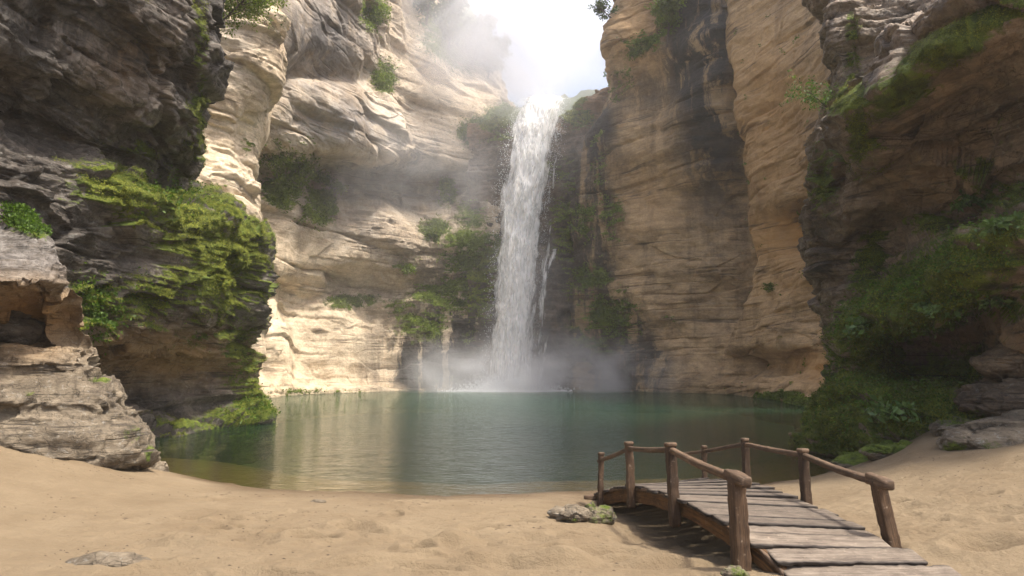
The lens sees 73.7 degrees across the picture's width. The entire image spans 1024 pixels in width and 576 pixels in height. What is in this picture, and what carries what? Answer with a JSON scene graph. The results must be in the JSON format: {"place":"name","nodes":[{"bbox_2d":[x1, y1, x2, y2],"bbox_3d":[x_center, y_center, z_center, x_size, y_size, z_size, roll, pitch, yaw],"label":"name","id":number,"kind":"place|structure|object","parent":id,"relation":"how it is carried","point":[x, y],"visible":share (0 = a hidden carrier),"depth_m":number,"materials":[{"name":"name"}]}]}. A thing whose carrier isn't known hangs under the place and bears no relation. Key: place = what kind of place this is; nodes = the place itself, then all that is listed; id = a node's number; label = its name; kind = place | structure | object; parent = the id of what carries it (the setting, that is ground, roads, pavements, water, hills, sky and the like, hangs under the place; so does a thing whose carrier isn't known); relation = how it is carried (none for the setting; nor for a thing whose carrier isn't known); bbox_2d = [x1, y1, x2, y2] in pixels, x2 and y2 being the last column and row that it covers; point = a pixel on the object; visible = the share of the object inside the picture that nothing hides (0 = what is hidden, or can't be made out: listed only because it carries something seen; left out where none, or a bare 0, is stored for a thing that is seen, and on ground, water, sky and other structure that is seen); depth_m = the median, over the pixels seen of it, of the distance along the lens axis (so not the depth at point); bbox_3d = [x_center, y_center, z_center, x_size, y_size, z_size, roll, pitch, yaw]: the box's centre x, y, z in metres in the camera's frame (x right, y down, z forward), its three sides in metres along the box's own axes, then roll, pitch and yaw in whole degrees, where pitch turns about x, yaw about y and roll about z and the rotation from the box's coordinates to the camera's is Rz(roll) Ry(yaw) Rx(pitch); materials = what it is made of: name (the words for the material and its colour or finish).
{"place":"outdoors","nodes":[
{"label":"outdoors","id":0,"kind":"place"},
{"bbox_2d":[0,0,279,464],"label":"cliff","id":1,"kind":"structure","parent":0,"point":[80,80],"depth_m":18.86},
{"bbox_2d":[28,0,278,442],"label":"moss","id":2,"kind":"object","parent":1,"relation":"on","point":[181,220],"visible":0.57,"depth_m":21.47,"materials":[{"name":"green plant"}]},
{"bbox_2d":[70,164,280,438],"bbox_3d":[-12.077,-0.629,26.477,6.654,13.358,20.345,3,-7,-24],"label":"creeper","id":3,"kind":"object","parent":1,"relation":"attached to","point":[104,320],"visible":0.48,"depth_m":18.53,"materials":[{"name":"green plant"}]},
{"bbox_2d":[220,0,289,39],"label":"cliff tree","id":4,"kind":"object","parent":1,"relation":"attached to","point":[237,8],"visible":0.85,"depth_m":26.33,"materials":[{"name":"green plant"}]},
{"bbox_2d":[196,0,290,361],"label":"sunlit buttress","id":5,"kind":"structure","parent":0,"point":[237,131],"depth_m":38.92,"materials":[{"name":"beige stone"}]},
{"bbox_2d":[257,0,522,422],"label":"back wall","id":6,"kind":"structure","parent":0,"point":[390,159],"depth_m":65.97,"materials":[{"name":"beige stone"}]},
{"bbox_2d":[258,151,296,185],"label":"shrub","id":7,"kind":"object","parent":6,"relation":"on","point":[275,161],"visible":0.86,"depth_m":54.00,"materials":[{"name":"green plant"}]},
{"bbox_2d":[265,183,291,213],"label":"shrub","id":8,"kind":"object","parent":6,"relation":"attached to","point":[281,190],"visible":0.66,"depth_m":55.77,"materials":[{"name":"green plant"}]},
{"bbox_2d":[281,159,318,191],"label":"shrub","id":9,"kind":"object","parent":6,"relation":"on","point":[295,174],"visible":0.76,"depth_m":57.65,"materials":[{"name":"green plant"}]},
{"bbox_2d":[296,202,319,224],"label":"shrub","id":10,"kind":"object","parent":6,"relation":"attached to","point":[312,215],"visible":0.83,"depth_m":58.79,"materials":[{"name":"green plant"}]},
{"bbox_2d":[305,169,333,187],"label":"shrub","id":11,"kind":"object","parent":6,"relation":"on","point":[320,178],"visible":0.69,"depth_m":65.96,"materials":[{"name":"green plant"}]},
{"bbox_2d":[330,179,348,195],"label":"shrub","id":12,"kind":"object","parent":6,"relation":"on","point":[340,187],"visible":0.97,"depth_m":67.56,"materials":[{"name":"plant"}]},
{"bbox_2d":[362,0,391,25],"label":"shrub","id":13,"kind":"object","parent":6,"relation":"attached to","point":[375,11],"visible":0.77,"depth_m":65.75,"materials":[{"name":"green plant"}]},
{"bbox_2d":[370,65,397,93],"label":"shrub","id":14,"kind":"object","parent":6,"relation":"on","point":[385,76],"visible":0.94,"depth_m":66.97,"materials":[{"name":"green plant"}]},
{"bbox_2d":[259,0,523,395],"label":"moss","id":15,"kind":"object","parent":6,"relation":"attached to","point":[317,199],"visible":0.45,"depth_m":68.95,"materials":[{"name":"green plant"}]},
{"bbox_2d":[399,263,416,275],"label":"shrub","id":16,"kind":"object","parent":6,"relation":"on","point":[408,269],"visible":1,"depth_m":67.70,"materials":[{"name":"green plant"}]},
{"bbox_2d":[413,0,438,24],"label":"tree","id":17,"kind":"object","parent":6,"relation":"on","point":[426,8],"visible":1,"depth_m":78.94,"materials":[{"name":"plant"}]},
{"bbox_2d":[421,225,443,242],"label":"shrub","id":18,"kind":"object","parent":6,"relation":"on","point":[433,232],"visible":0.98,"depth_m":69.41,"materials":[{"name":"green plant"}]},
{"bbox_2d":[437,182,458,202],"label":"shrub","id":19,"kind":"object","parent":6,"relation":"on","point":[449,189],"visible":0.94,"depth_m":73.57,"materials":[{"name":"plant"}]},
{"bbox_2d":[430,0,474,51],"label":"tree","id":20,"kind":"object","parent":6,"relation":"on","point":[450,9],"visible":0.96,"depth_m":81.65,"materials":[{"name":"white plant"}]},
{"bbox_2d":[459,9,501,66],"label":"tree","id":21,"kind":"object","parent":6,"relation":"on","point":[480,37],"visible":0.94,"depth_m":84.53,"materials":[{"name":"white plant"}]},
{"bbox_2d":[476,31,512,78],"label":"tree","id":22,"kind":"object","parent":6,"relation":"on","point":[489,60],"visible":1,"depth_m":85.83,"materials":[{"name":"plant"}]},
{"bbox_2d":[155,389,835,495],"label":"water","id":23,"kind":"structure","parent":0,"point":[411,403],"depth_m":27.04,"materials":[{"name":"green liquid"}]},
{"bbox_2d":[425,388,572,391],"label":"foam","id":24,"kind":"object","parent":23,"relation":"on","point":[514,390],"visible":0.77,"depth_m":62.08,"materials":[{"name":"white"}]},
{"bbox_2d":[434,95,588,391],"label":"waterfall","id":25,"kind":"structure","parent":23,"relation":"on","point":[533,131],"depth_m":66.26,"materials":[{"name":"white liquid"}]},
{"bbox_2d":[0,415,1023,575],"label":"sand","id":26,"kind":"structure","parent":0,"point":[976,532],"depth_m":9.33,"materials":[{"name":"beige sand"}]},
{"bbox_2d":[0,208,160,469],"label":"rock outcrop","id":27,"kind":"object","parent":26,"relation":"on","point":[62,397],"visible":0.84,"depth_m":13.42,"materials":[{"name":"grey stone"}]},
{"bbox_2d":[0,200,52,236],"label":"shrub","id":28,"kind":"object","parent":27,"relation":"on","point":[31,218],"visible":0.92,"depth_m":14.41,"materials":[{"name":"green plant"}]},
{"bbox_2d":[65,551,151,566],"bbox_3d":[-4.168,2.834,7.066,0.889,0.194,0.397,0,-7,0],"label":"rock","id":29,"kind":"object","parent":26,"relation":"on","point":[113,559],"visible":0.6,"depth_m":6.98,"materials":[{"name":"beige stone"}]},
{"bbox_2d":[150,461,168,471],"bbox_3d":[-8.107,3.957,14.444,1.598,1.162,1.468,3,-7,-21],"label":"rock","id":30,"kind":"object","parent":26,"relation":"on","point":[161,465],"visible":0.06,"depth_m":14.37,"materials":[{"name":"beige stone"}]},
{"bbox_2d":[310,499,325,502],"bbox_3d":[-3.072,3.390,10.837,0.262,0.077,0.146,0,-7,0],"label":"rock","id":31,"kind":"object","parent":26,"relation":"on","point":[319,501],"visible":0.67,"depth_m":10.80,"materials":[{"name":"beige stone"}]},
{"bbox_2d":[4,452,1023,571],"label":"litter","id":32,"kind":"object","parent":26,"relation":"on","point":[408,506],"visible":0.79,"depth_m":9.23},
{"bbox_2d":[547,504,591,522],"bbox_3d":[0.807,3.115,9.373,0.648,0.299,0.465,0,-7,0],"label":"rock","id":33,"kind":"object","parent":26,"relation":"on","point":[570,513],"visible":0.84,"depth_m":9.24,"materials":[{"name":"grey stone"}]},
{"bbox_2d":[585,501,616,524],"bbox_3d":[1.183,3.179,9.405,0.532,0.443,0.476,0,-7,0],"label":"rock","id":34,"kind":"object","parent":26,"relation":"on","point":[604,514],"visible":0.53,"depth_m":9.27,"materials":[{"name":"stone"}]},
{"bbox_2d":[720,565,749,575],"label":"rock","id":35,"kind":"object","parent":26,"relation":"on","point":[732,570],"visible":1,"depth_m":6.54,"materials":[{"name":"stone"}]},
{"bbox_2d":[705,0,830,432],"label":"orange rock column","id":36,"kind":"object","parent":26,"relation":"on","point":[774,155],"visible":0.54,"depth_m":51.05,"materials":[{"name":"orange stone"}]},
{"bbox_2d":[724,14,830,422],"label":"moss","id":37,"kind":"object","parent":36,"relation":"attached to","point":[790,397],"visible":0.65,"depth_m":45.31,"materials":[{"name":"green plant"}]},
{"bbox_2d":[584,438,961,575],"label":"footbridge","id":38,"kind":"object","parent":26,"relation":"on","point":[762,527],"visible":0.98,"depth_m":7.39,"materials":[{"name":"brown wood"}]},
{"bbox_2d":[830,451,868,467],"bbox_3d":[7.666,3.770,14.663,1.588,0.513,1.074,0,-7,0],"label":"rock","id":39,"kind":"object","parent":26,"relation":"on","point":[846,459],"visible":0.25,"depth_m":14.56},
{"bbox_2d":[859,440,912,460],"bbox_3d":[8.051,3.361,13.912,1.790,0.553,1.187,3,-7,-21],"label":"rock","id":40,"kind":"object","parent":26,"relation":"on","point":[881,449],"visible":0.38,"depth_m":13.72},
{"bbox_2d":[469,0,613,106],"label":"sky","id":41,"kind":"structure","parent":0,"point":[555,45],"materials":[{"name":"white"}]},
{"bbox_2d":[465,87,634,388],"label":"waterfall ledge wall","id":42,"kind":"structure","parent":0,"point":[483,178],"depth_m":69.49,"materials":[{"name":"grey stone"}]},
{"bbox_2d":[465,96,624,361],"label":"moss","id":43,"kind":"object","parent":42,"relation":"on","point":[490,123],"visible":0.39,"depth_m":69.61,"materials":[{"name":"green plant"}]},
{"bbox_2d":[517,89,597,119],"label":"hill","id":44,"kind":"structure","parent":0,"point":[580,94],"depth_m":170.77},
{"bbox_2d":[565,0,768,392],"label":"sandstone wall","id":45,"kind":"structure","parent":0,"point":[682,253],"depth_m":61.32,"materials":[{"name":"brown stone"}]},
{"bbox_2d":[587,0,618,21],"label":"tree","id":46,"kind":"object","parent":45,"relation":"attached to","point":[600,7],"visible":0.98,"depth_m":62.99,"materials":[{"name":"green plant"}]},
{"bbox_2d":[566,3,675,364],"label":"moss","id":47,"kind":"object","parent":45,"relation":"attached to","point":[600,312],"visible":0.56,"depth_m":65.93,"materials":[{"name":"green plant"}]},
{"bbox_2d":[644,0,686,46],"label":"tree","id":48,"kind":"object","parent":45,"relation":"on","point":[666,11],"visible":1,"depth_m":58.59,"materials":[{"name":"green plant"}]},
{"bbox_2d":[787,0,1023,458],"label":"cliff","id":49,"kind":"structure","parent":0,"point":[959,119],"depth_m":15.74,"materials":[{"name":"stone"}]},
{"bbox_2d":[783,69,835,113],"bbox_3d":[9.273,-5.700,20.803,2.398,1.522,1.590,4,-8,-32],"label":"shrub","id":50,"kind":"object","parent":49,"relation":"on","point":[812,97],"visible":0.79,"depth_m":20.70,"materials":[{"name":"green plant"}]},
{"bbox_2d":[843,315,874,340],"bbox_3d":[8.093,0.905,15.513,1.032,0.612,0.642,0,-7,0],"label":"plant","id":51,"kind":"object","parent":49,"relation":"on","point":[859,323],"visible":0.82,"depth_m":15.54,"materials":[{"name":"green plant"}]},
{"bbox_2d":[864,395,928,425],"bbox_3d":[7.974,2.549,14.179,1.194,0.638,0.813,0,-7,0],"label":"plant","id":52,"kind":"object","parent":49,"relation":"on","point":[887,412],"visible":1,"depth_m":14.17,"materials":[{"name":"green plant"}]},
{"bbox_2d":[786,0,1023,459],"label":"moss","id":53,"kind":"object","parent":49,"relation":"on","point":[956,32],"visible":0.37,"depth_m":15.11,"materials":[{"name":"green plant"}]},
{"bbox_2d":[794,180,1023,454],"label":"creeper","id":54,"kind":"object","parent":49,"relation":"attached to","point":[906,282],"visible":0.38,"depth_m":14.92,"materials":[{"name":"green plant"}]},
{"bbox_2d":[909,296,962,319],"bbox_3d":[8.434,0.399,13.536,0.978,0.530,0.648,0,-7,0],"label":"plant","id":55,"kind":"object","parent":49,"relation":"on","point":[926,308],"visible":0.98,"depth_m":13.46,"materials":[{"name":"green plant"}]},
{"bbox_2d":[928,416,972,436],"bbox_3d":[8.760,2.772,13.338,1.060,0.521,0.964,0,-7,0],"label":"boulder","id":56,"kind":"object","parent":49,"relation":"on","point":[937,428],"visible":0.4,"depth_m":13.34,"materials":[{"name":"grey stone"}]},
{"bbox_2d":[949,189,990,211],"bbox_3d":[10.467,-2.000,15.641,0.845,0.630,0.745,0,-7,0],"label":"plant","id":57,"kind":"object","parent":49,"relation":"on","point":[965,201],"visible":0.98,"depth_m":15.60,"materials":[{"name":"green plant"}]},
{"bbox_2d":[936,409,1023,450],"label":"boulder","id":58,"kind":"object","parent":49,"relation":"on","point":[1006,429],"visible":0.54,"depth_m":11.82,"materials":[{"name":"grey stone"}]},
{"bbox_2d":[953,377,1023,417],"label":"boulder","id":59,"kind":"object","parent":49,"relation":"on","point":[984,399],"visible":0.87,"depth_m":13.12,"materials":[{"name":"grey stone"}]},
{"bbox_2d":[968,341,1023,381],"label":"boulder","id":60,"kind":"object","parent":59,"relation":"on","point":[998,361],"visible":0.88,"depth_m":13.56,"materials":[{"name":"stone"}]},
{"bbox_2d":[975,295,1013,309],"bbox_3d":[9.227,0.179,13.154,0.643,0.558,0.770,4,-8,-32],"label":"plant","id":61,"kind":"object","parent":49,"relation":"on","point":[995,303],"visible":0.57,"depth_m":13.06,"materials":[{"name":"green plant"}]},
{"bbox_2d":[973,211,1023,236],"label":"plant","id":62,"kind":"object","parent":49,"relation":"on","point":[1000,222],"visible":0.99,"depth_m":11.93,"materials":[{"name":"green plant"}]}
]}

